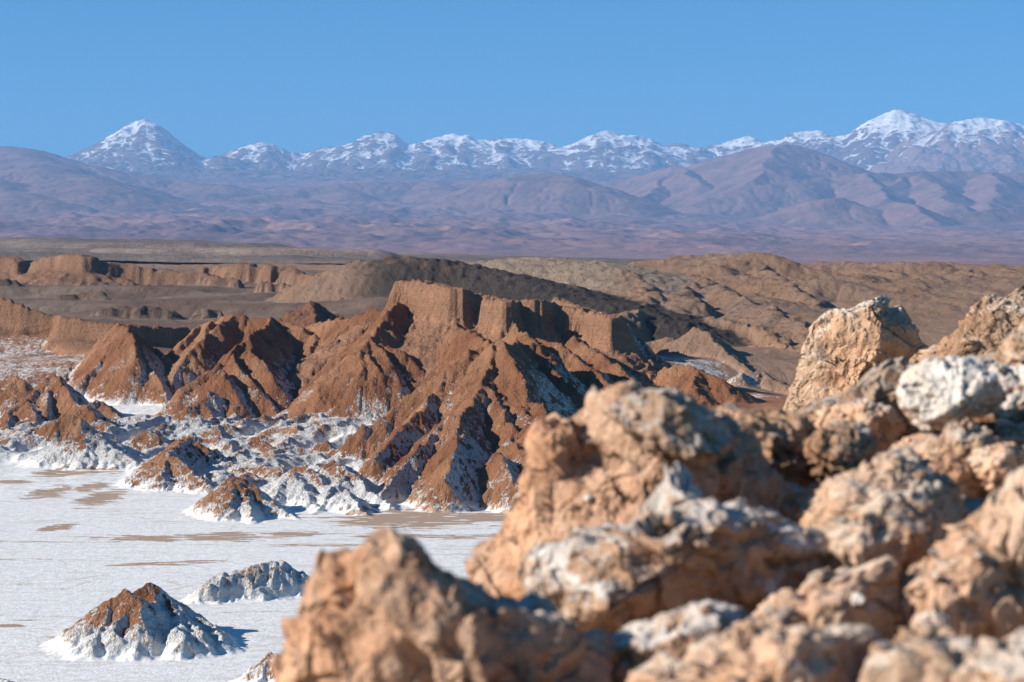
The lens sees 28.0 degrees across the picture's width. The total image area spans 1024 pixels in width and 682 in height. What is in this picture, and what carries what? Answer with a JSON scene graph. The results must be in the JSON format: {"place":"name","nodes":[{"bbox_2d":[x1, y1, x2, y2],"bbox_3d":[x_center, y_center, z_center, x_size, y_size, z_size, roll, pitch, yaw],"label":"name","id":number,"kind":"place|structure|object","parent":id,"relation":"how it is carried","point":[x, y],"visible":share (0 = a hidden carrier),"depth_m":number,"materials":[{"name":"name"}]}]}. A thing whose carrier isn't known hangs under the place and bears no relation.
{"place":"outdoors","nodes":[
{"label":"outdoors","id":0,"kind":"place"},
{"bbox_2d":[0,678,13,681],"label":"salt crusted hill","id":1,"kind":"structure","parent":0,"point":[3,680],"depth_m":300.18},
{"bbox_2d":[0,374,88,427],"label":"clay hill","id":2,"kind":"structure","parent":0,"point":[51,397],"depth_m":763.92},
{"bbox_2d":[24,400,127,444],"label":"salt crusted hill","id":3,"kind":"structure","parent":0,"point":[84,419],"depth_m":701.29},
{"bbox_2d":[24,430,145,469],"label":"salt crusted hill","id":4,"kind":"structure","parent":0,"point":[94,449],"depth_m":640.30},
{"bbox_2d":[0,297,191,354],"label":"layered cliff hill","id":5,"kind":"structure","parent":0,"point":[68,335],"depth_m":983.85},
{"bbox_2d":[3,278,222,319],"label":"rocky bench hill","id":6,"kind":"structure","parent":0,"point":[207,313],"depth_m":1128.93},
{"bbox_2d":[0,254,239,285],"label":"flat topped cliff hill","id":7,"kind":"structure","parent":0,"point":[77,269],"depth_m":1391.39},
{"bbox_2d":[67,323,175,404],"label":"clay hill","id":8,"kind":"structure","parent":0,"point":[119,362],"depth_m":846.08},
{"bbox_2d":[0,146,272,214],"bbox_3d":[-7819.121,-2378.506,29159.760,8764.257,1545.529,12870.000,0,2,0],"label":"bare hill","id":9,"kind":"structure","parent":0,"point":[33,181],"depth_m":27327.02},
{"bbox_2d":[45,582,239,658],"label":"salt crusted hill","id":10,"kind":"structure","parent":0,"point":[148,619],"depth_m":333.87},
{"bbox_2d":[122,429,171,450],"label":"salt crusted hill","id":11,"kind":"structure","parent":0,"point":[148,438],"depth_m":668.51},
{"bbox_2d":[65,119,259,172],"bbox_3d":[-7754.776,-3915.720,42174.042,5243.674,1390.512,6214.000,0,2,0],"label":"snowy mountain","id":12,"kind":"structure","parent":0,"point":[142,144],"depth_m":41548.83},
{"bbox_2d":[118,437,232,492],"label":"salt crusted hill","id":13,"kind":"structure","parent":0,"point":[178,464],"depth_m":586.28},
{"bbox_2d":[0,325,379,485],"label":"white apron terrain","id":14,"kind":"structure","parent":0,"point":[32,360],"depth_m":692.16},
{"bbox_2d":[0,268,388,328],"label":"brown slope terrain","id":15,"kind":"structure","parent":0,"point":[186,300],"depth_m":1200.94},
{"bbox_2d":[199,427,234,439],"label":"salt crusted hill","id":16,"kind":"structure","parent":0,"point":[218,431],"depth_m":689.48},
{"bbox_2d":[154,314,312,422],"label":"clay hill","id":17,"kind":"structure","parent":0,"point":[224,366],"depth_m":790.47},
{"bbox_2d":[187,477,295,521],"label":"salt crusted hill","id":18,"kind":"structure","parent":0,"point":[231,498],"depth_m":513.93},
{"bbox_2d":[186,560,309,601],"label":"salt crusted hill","id":19,"kind":"structure","parent":0,"point":[269,578],"depth_m":387.01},
{"bbox_2d":[234,652,276,681],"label":"salt crusted hill","id":20,"kind":"structure","parent":0,"point":[261,670],"depth_m":306.18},
{"bbox_2d":[200,263,315,291],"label":"rocky bench hill","id":21,"kind":"structure","parent":0,"point":[269,272],"depth_m":1446.95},
{"bbox_2d":[231,464,288,478],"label":"salt crusted hill","id":22,"kind":"structure","parent":0,"point":[240,470],"depth_m":591.19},
{"bbox_2d":[251,441,275,450],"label":"salt crusted hill","id":23,"kind":"structure","parent":0,"point":[265,445],"depth_m":650.00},
{"bbox_2d":[220,142,331,170],"bbox_3d":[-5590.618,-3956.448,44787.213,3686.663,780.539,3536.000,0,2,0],"label":"snowy mountain","id":24,"kind":"structure","parent":0,"point":[263,155],"depth_m":44088.96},
{"bbox_2d":[259,471,323,511],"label":"salt crusted hill","id":25,"kind":"structure","parent":0,"point":[295,488],"depth_m":541.21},
{"bbox_2d":[295,334,321,364],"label":"clay hill","id":26,"kind":"structure","parent":0,"point":[307,349],"depth_m":834.17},
{"bbox_2d":[277,300,344,325],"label":"clay hill","id":27,"kind":"structure","parent":0,"point":[309,313],"depth_m":922.79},
{"bbox_2d":[307,440,336,462],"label":"salt crusted hill","id":28,"kind":"structure","parent":0,"point":[327,447],"depth_m":642.12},
{"bbox_2d":[0,237,660,264],"bbox_3d":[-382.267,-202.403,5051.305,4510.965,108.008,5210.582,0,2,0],"label":"plateau terrain","id":29,"kind":"structure","parent":0,"point":[131,251],"depth_m":3431.30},
{"bbox_2d":[269,460,398,513],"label":"salt crusted hill","id":30,"kind":"structure","parent":0,"point":[338,486],"depth_m":542.80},
{"bbox_2d":[210,180,490,205],"bbox_3d":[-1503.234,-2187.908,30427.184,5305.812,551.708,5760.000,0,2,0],"label":"bare hill","id":31,"kind":"structure","parent":0,"point":[421,192],"depth_m":30616.51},
{"bbox_2d":[345,425,358,432],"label":"salt crusted hill","id":32,"kind":"structure","parent":0,"point":[353,429],"depth_m":687.88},
{"bbox_2d":[280,293,425,418],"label":"clay hill","id":33,"kind":"structure","parent":0,"point":[373,370],"depth_m":742.52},
{"bbox_2d":[296,131,438,170],"bbox_3d":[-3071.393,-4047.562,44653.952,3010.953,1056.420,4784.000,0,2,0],"label":"snowy mountain","id":34,"kind":"structure","parent":0,"point":[389,150],"depth_m":43540.73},
{"bbox_2d":[0,180,743,256],"bbox_3d":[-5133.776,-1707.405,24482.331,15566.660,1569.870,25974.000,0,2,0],"label":"rolling hills terrain","id":35,"kind":"structure","parent":0,"point":[395,224],"depth_m":17147.58,"materials":[{"name":"soil"}]},
{"bbox_2d":[0,390,787,681],"bbox_3d":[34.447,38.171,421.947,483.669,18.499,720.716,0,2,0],"label":"salt flat terrain","id":36,"kind":"structure","parent":0,"point":[70,556],"depth_m":446.43,"materials":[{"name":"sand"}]},
{"bbox_2d":[331,339,578,511],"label":"clay hill","id":37,"kind":"structure","parent":0,"point":[452,436],"depth_m":586.48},
{"bbox_2d":[287,279,662,392],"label":"sandstone butte hill","id":38,"kind":"structure","parent":0,"point":[438,311],"depth_m":769.17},
{"bbox_2d":[421,133,556,169],"bbox_3d":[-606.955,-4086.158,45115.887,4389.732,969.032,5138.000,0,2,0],"label":"snowy mountain","id":39,"kind":"structure","parent":0,"point":[458,151],"depth_m":44085.77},
{"bbox_2d":[266,255,752,346],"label":"gravel hill","id":40,"kind":"structure","parent":0,"point":[364,279],"depth_m":1160.88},
{"bbox_2d":[124,166,895,181],"bbox_3d":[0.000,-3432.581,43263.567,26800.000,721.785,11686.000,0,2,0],"label":"snow dusted terrain","id":41,"kind":"structure","parent":0,"point":[393,174],"depth_m":38934.61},
{"bbox_2d":[0,0,1023,157],"label":"sky","id":42,"kind":"structure","parent":0,"point":[221,76],"materials":[{"name":"blue"}]},
{"bbox_2d":[411,311,615,409],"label":"clay hill","id":43,"kind":"structure","parent":0,"point":[564,369],"depth_m":689.17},
{"bbox_2d":[30,252,1023,395],"bbox_3d":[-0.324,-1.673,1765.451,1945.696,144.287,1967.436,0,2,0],"label":"tan slope terrain","id":44,"kind":"structure","parent":0,"point":[845,284],"depth_m":1299.87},
{"bbox_2d":[421,173,684,217],"bbox_3d":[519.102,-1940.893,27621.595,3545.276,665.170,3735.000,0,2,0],"label":"bare hill","id":45,"kind":"structure","parent":0,"point":[545,192],"depth_m":26728.81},
{"bbox_2d":[551,297,616,315],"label":"sandstone butte hill","id":46,"kind":"structure","parent":0,"point":[559,301],"depth_m":888.44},
{"bbox_2d":[465,257,720,318],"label":"gravel hill","id":47,"kind":"structure","parent":0,"point":[587,274],"depth_m":1307.39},
{"bbox_2d":[561,321,671,388],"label":"clay hill","id":48,"kind":"structure","parent":0,"point":[594,358],"depth_m":742.83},
{"bbox_2d":[536,130,719,170],"bbox_3d":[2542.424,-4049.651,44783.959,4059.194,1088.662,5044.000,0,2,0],"label":"snowy mountain","id":49,"kind":"structure","parent":0,"point":[607,149],"depth_m":43555.22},
{"bbox_2d":[601,269,668,342],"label":"gravel hill","id":50,"kind":"structure","parent":0,"point":[646,292],"depth_m":1152.32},
{"bbox_2d":[647,337,675,353],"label":"clay hill","id":51,"kind":"structure","parent":0,"point":[656,346],"depth_m":927.73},
{"bbox_2d":[607,166,716,207],"bbox_3d":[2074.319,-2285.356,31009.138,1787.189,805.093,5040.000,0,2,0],"label":"bare hill","id":52,"kind":"structure","parent":0,"point":[670,186],"depth_m":30120.49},
{"bbox_2d":[653,364,759,404],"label":"clay hill","id":53,"kind":"structure","parent":0,"point":[701,386],"depth_m":714.27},
{"bbox_2d":[656,327,789,392],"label":"clay hill","id":54,"kind":"structure","parent":0,"point":[698,341],"depth_m":869.63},
{"bbox_2d":[628,253,832,323],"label":"gravel hill","id":55,"kind":"structure","parent":0,"point":[781,303],"depth_m":1184.97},
{"bbox_2d":[705,136,764,155],"bbox_3d":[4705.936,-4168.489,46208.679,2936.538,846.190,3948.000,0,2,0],"label":"snowy mountain","id":56,"kind":"structure","parent":0,"point":[733,146],"depth_m":45369.87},
{"bbox_2d":[665,273,810,351],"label":"gravel hill","id":57,"kind":"structure","parent":0,"point":[770,318],"depth_m":1100.42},
{"bbox_2d":[703,316,793,347],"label":"gravel hill","id":58,"kind":"structure","parent":0,"point":[761,333],"depth_m":999.07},
{"bbox_2d":[506,210,1023,265],"bbox_3d":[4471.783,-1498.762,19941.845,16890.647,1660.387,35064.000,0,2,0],"label":"plain terrain","id":59,"kind":"structure","parent":0,"point":[982,243],"depth_m":15871.56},
{"bbox_2d":[878,202,1023,225],"bbox_3d":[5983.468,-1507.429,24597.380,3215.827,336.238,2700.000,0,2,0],"label":"bare hill","id":60,"kind":"structure","parent":59,"relation":"on","point":[901,213],"depth_m":24448.47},
{"bbox_2d":[669,144,873,216],"bbox_3d":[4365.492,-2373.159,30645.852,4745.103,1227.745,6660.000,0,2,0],"label":"bare hill","id":61,"kind":"structure","parent":0,"point":[738,179],"depth_m":29910.90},
{"bbox_2d":[741,265,834,309],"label":"gravel hill","id":62,"kind":"structure","parent":0,"point":[792,291],"depth_m":1259.66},
{"bbox_2d":[756,130,827,146],"bbox_3d":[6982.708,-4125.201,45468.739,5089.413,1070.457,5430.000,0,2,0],"label":"snowy mountain","id":63,"kind":"structure","parent":0,"point":[798,138],"depth_m":45007.50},
{"bbox_2d":[754,198,894,224],"bbox_3d":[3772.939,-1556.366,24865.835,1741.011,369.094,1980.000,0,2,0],"label":"bare hill","id":64,"kind":"structure","parent":0,"point":[841,210],"depth_m":24428.61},
{"bbox_2d":[798,110,947,170],"bbox_3d":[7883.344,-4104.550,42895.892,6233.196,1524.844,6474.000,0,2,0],"label":"snowy mountain","id":65,"kind":"structure","parent":0,"point":[868,145],"depth_m":41988.00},
{"bbox_2d":[756,170,1023,215],"bbox_3d":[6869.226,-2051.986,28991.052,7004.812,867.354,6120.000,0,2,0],"label":"bare hill","id":66,"kind":"structure","parent":0,"point":[945,193],"depth_m":28484.85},
{"bbox_2d":[802,261,1007,265],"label":"gravel hill","id":67,"kind":"structure","parent":0,"point":[939,262],"depth_m":1829.65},
{"bbox_2d":[807,429,1023,639],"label":"ground","id":68,"kind":"structure","parent":0,"point":[814,486],"depth_m":4.23,"materials":[{"name":"soil"}]},
{"bbox_2d":[270,526,620,681],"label":"boulder","id":69,"kind":"object","parent":68,"relation":"on","point":[386,604],"visible":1,"depth_m":2.61,"materials":[{"name":"stone"}]},
{"bbox_2d":[464,379,786,599],"bbox_3d":[0.217,0.361,3.807,0.618,0.582,0.500,0,2,0],"label":"boulder","id":70,"kind":"object","parent":68,"relation":"on","point":[551,483],"visible":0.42,"depth_m":3.68,"materials":[{"name":"stone"}]},
{"bbox_2d":[567,504,578,511],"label":"stone","id":71,"kind":"object","parent":70,"relation":"on","point":[572,507],"visible":1,"depth_m":3.62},
{"bbox_2d":[583,495,593,502],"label":"stone","id":72,"kind":"object","parent":70,"relation":"on","point":[588,498],"visible":1,"depth_m":3.61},
{"bbox_2d":[601,386,741,469],"bbox_3d":[0.291,0.154,3.627,0.237,0.144,0.267,-1,2,-33],"label":"boulder","id":73,"kind":"object","parent":70,"relation":"on","point":[696,436],"visible":0.98,"depth_m":3.55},
{"bbox_2d":[608,406,619,412],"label":"stone","id":74,"kind":"object","parent":73,"relation":"on","point":[613,409],"visible":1,"depth_m":3.62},
{"bbox_2d":[629,410,639,418],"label":"stone","id":75,"kind":"object","parent":73,"relation":"on","point":[634,414],"visible":1,"depth_m":3.56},
{"bbox_2d":[677,406,687,413],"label":"stone","id":76,"kind":"object","parent":73,"relation":"on","point":[682,410],"visible":1,"depth_m":3.53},
{"bbox_2d":[515,461,833,634],"bbox_3d":[0.252,0.347,3.213,0.489,0.312,0.342,-1,2,-23],"label":"boulder","id":77,"kind":"object","parent":68,"relation":"on","point":[749,558],"visible":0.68,"depth_m":3.10,"materials":[{"name":"stone"}]},
{"bbox_2d":[627,585,636,594],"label":"stone","id":78,"kind":"object","parent":77,"relation":"on","point":[631,589],"visible":1,"depth_m":3.03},
{"bbox_2d":[694,541,703,548],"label":"stone","id":79,"kind":"object","parent":77,"relation":"on","point":[699,544],"visible":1,"depth_m":3.05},
{"bbox_2d":[610,600,754,681],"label":"boulder","id":80,"kind":"object","parent":68,"relation":"on","point":[656,635],"visible":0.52,"depth_m":2.70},
{"bbox_2d":[631,642,639,647],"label":"stone","id":81,"kind":"object","parent":80,"relation":"on","point":[636,645],"visible":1,"depth_m":2.69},
{"bbox_2d":[668,620,677,628],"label":"stone","id":82,"kind":"object","parent":80,"relation":"on","point":[673,624],"visible":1,"depth_m":2.72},
{"bbox_2d":[700,603,713,613],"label":"stone","id":83,"kind":"object","parent":80,"relation":"on","point":[706,608],"visible":1,"depth_m":2.69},
{"bbox_2d":[627,614,880,681],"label":"boulder","id":84,"kind":"object","parent":68,"relation":"on","point":[746,650],"visible":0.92,"depth_m":2.44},
{"bbox_2d":[654,671,663,677],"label":"stone","id":85,"kind":"object","parent":84,"relation":"on","point":[658,674],"visible":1,"depth_m":2.47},
{"bbox_2d":[766,629,784,641],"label":"stone","id":86,"kind":"object","parent":84,"relation":"on","point":[772,635],"visible":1,"depth_m":2.41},
{"bbox_2d":[776,636,784,642],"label":"stone","id":87,"kind":"object","parent":84,"relation":"on","point":[780,639],"visible":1,"depth_m":2.41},
{"bbox_2d":[714,403,820,488],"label":"boulder","id":88,"kind":"object","parent":68,"relation":"on","point":[782,435],"visible":0.48,"depth_m":4.03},
{"bbox_2d":[755,603,805,625],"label":"rock","id":89,"kind":"object","parent":68,"relation":"on","point":[790,616],"visible":0.37,"depth_m":2.90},
{"bbox_2d":[779,482,814,524],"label":"rock","id":90,"kind":"object","parent":68,"relation":"on","point":[796,495],"visible":0.13,"depth_m":3.89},
{"bbox_2d":[752,555,903,641],"bbox_3d":[0.438,0.416,2.970,0.271,0.214,0.232,0,2,0],"label":"boulder","id":91,"kind":"object","parent":68,"relation":"on","point":[820,598],"visible":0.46,"depth_m":2.94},
{"bbox_2d":[850,592,866,607],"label":"stone","id":92,"kind":"object","parent":91,"relation":"on","point":[858,600],"visible":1,"depth_m":2.89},
{"bbox_2d":[803,420,880,482],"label":"rock","id":93,"kind":"object","parent":68,"relation":"on","point":[831,449],"visible":0.72,"depth_m":3.98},
{"bbox_2d":[783,295,927,411],"bbox_3d":[2.026,0.193,12.266,0.895,0.928,0.836,0,2,0],"label":"boulder","id":94,"kind":"object","parent":68,"relation":"on","point":[842,349],"visible":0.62,"depth_m":12.05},
{"bbox_2d":[815,398,905,451],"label":"rock","id":95,"kind":"object","parent":68,"relation":"on","point":[885,423],"visible":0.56,"depth_m":4.68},
{"bbox_2d":[791,355,935,442],"bbox_3d":[0.845,0.163,4.923,0.387,0.256,0.360,0,2,0],"label":"boulder","id":96,"kind":"object","parent":68,"relation":"on","point":[879,383],"visible":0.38,"depth_m":4.84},
{"bbox_2d":[821,489,938,572],"bbox_3d":[0.561,0.307,3.179,0.196,0.152,0.169,-1,2,-23],"label":"boulder","id":97,"kind":"object","parent":68,"relation":"on","point":[899,526],"visible":0.78,"depth_m":3.13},
{"bbox_2d":[796,445,968,564],"bbox_3d":[0.634,0.299,3.551,0.274,0.235,0.249,1,2,35],"label":"boulder","id":98,"kind":"object","parent":68,"relation":"on","point":[829,500],"visible":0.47,"depth_m":3.48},
{"bbox_2d":[865,463,874,470],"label":"stone","id":99,"kind":"object","parent":98,"relation":"on","point":[870,466],"visible":1,"depth_m":3.50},
{"bbox_2d":[892,454,903,459],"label":"stone","id":100,"kind":"object","parent":98,"relation":"on","point":[898,457],"visible":1,"depth_m":3.48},
{"bbox_2d":[913,469,926,477],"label":"stone","id":101,"kind":"object","parent":98,"relation":"on","point":[921,473],"visible":1,"depth_m":3.46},
{"bbox_2d":[910,610,954,633],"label":"rock","id":102,"kind":"object","parent":68,"relation":"on","point":[923,620],"visible":0.52,"depth_m":2.70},
{"bbox_2d":[926,623,936,627],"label":"stone","id":103,"kind":"object","parent":102,"relation":"on","point":[932,625],"visible":0.63,"depth_m":2.69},
{"bbox_2d":[858,627,1023,681],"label":"boulder","id":104,"kind":"object","parent":68,"relation":"on","point":[946,654],"visible":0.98,"depth_m":2.35,"materials":[{"name":"rock"}]},
{"bbox_2d":[874,641,892,651],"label":"stone","id":105,"kind":"object","parent":104,"relation":"on","point":[883,646],"visible":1,"depth_m":2.37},
{"bbox_2d":[922,627,938,636],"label":"stone","id":106,"kind":"object","parent":104,"relation":"on","point":[930,631],"visible":1,"depth_m":2.39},
{"bbox_2d":[920,454,980,498],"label":"rock","id":107,"kind":"object","parent":68,"relation":"on","point":[957,470],"visible":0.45,"depth_m":3.99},
{"bbox_2d":[891,418,1023,461],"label":"rock","id":108,"kind":"object","parent":68,"relation":"on","point":[1004,430],"visible":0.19,"depth_m":4.36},
{"bbox_2d":[902,437,911,443],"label":"stone","id":109,"kind":"object","parent":108,"relation":"on","point":[906,440],"visible":1,"depth_m":4.40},
{"bbox_2d":[896,355,1006,430],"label":"boulder","id":110,"kind":"object","parent":108,"relation":"on","point":[937,393],"visible":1,"depth_m":4.31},
{"bbox_2d":[896,466,1023,638],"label":"boulder","id":111,"kind":"object","parent":68,"relation":"on","point":[965,597],"visible":0.79,"depth_m":2.89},
{"bbox_2d":[929,548,940,556],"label":"stone","id":112,"kind":"object","parent":111,"relation":"on","point":[934,552],"visible":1,"depth_m":2.98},
{"bbox_2d":[929,573,942,581],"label":"stone","id":113,"kind":"object","parent":111,"relation":"on","point":[935,577],"visible":1,"depth_m":2.88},
{"bbox_2d":[954,523,968,530],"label":"stone","id":114,"kind":"object","parent":111,"relation":"on","point":[961,526],"visible":1,"depth_m":3.00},
{"bbox_2d":[972,551,988,563],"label":"stone","id":115,"kind":"object","parent":111,"relation":"on","point":[981,557],"visible":1,"depth_m":2.87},
{"bbox_2d":[994,586,1000,591],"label":"stone","id":116,"kind":"object","parent":111,"relation":"on","point":[997,589],"visible":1,"depth_m":2.87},
{"bbox_2d":[1013,547,1019,553],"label":"stone","id":117,"kind":"object","parent":111,"relation":"on","point":[1016,550],"visible":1,"depth_m":2.87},
{"bbox_2d":[927,418,997,457],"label":"rock","id":118,"kind":"object","parent":68,"relation":"on","point":[955,438],"visible":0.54,"depth_m":4.17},
{"bbox_2d":[909,285,1023,363],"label":"boulder","id":119,"kind":"object","parent":68,"relation":"on","point":[989,323],"visible":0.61,"depth_m":9.29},
{"bbox_2d":[962,495,983,521],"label":"rock","id":120,"kind":"object","parent":68,"relation":"on","point":[973,506],"visible":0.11,"depth_m":3.59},
{"bbox_2d":[983,344,1002,363],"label":"boulder","id":121,"kind":"object","parent":68,"relation":"on","point":[997,355],"visible":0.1,"depth_m":5.19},
{"bbox_2d":[964,354,1023,423],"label":"boulder","id":122,"kind":"object","parent":68,"relation":"on","point":[1011,379],"visible":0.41,"depth_m":4.53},
{"bbox_2d":[966,442,1023,497],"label":"rock","id":123,"kind":"object","parent":68,"relation":"on","point":[1001,461],"visible":0.63,"depth_m":3.97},
{"bbox_2d":[970,461,982,468],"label":"stone","id":124,"kind":"object","parent":123,"relation":"on","point":[977,464],"visible":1,"depth_m":3.98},
{"bbox_2d":[1001,324,1023,365],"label":"boulder","id":125,"kind":"object","parent":68,"relation":"on","point":[1012,348],"visible":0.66,"depth_m":4.78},
{"bbox_2d":[861,269,1019,311],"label":"gravel hill","id":126,"kind":"structure","parent":0,"point":[901,274],"depth_m":1492.97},
{"bbox_2d":[870,117,1023,173],"bbox_3d":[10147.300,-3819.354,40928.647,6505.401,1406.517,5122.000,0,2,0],"label":"snowy mountain","id":127,"kind":"structure","parent":0,"point":[979,144],"depth_m":40004.68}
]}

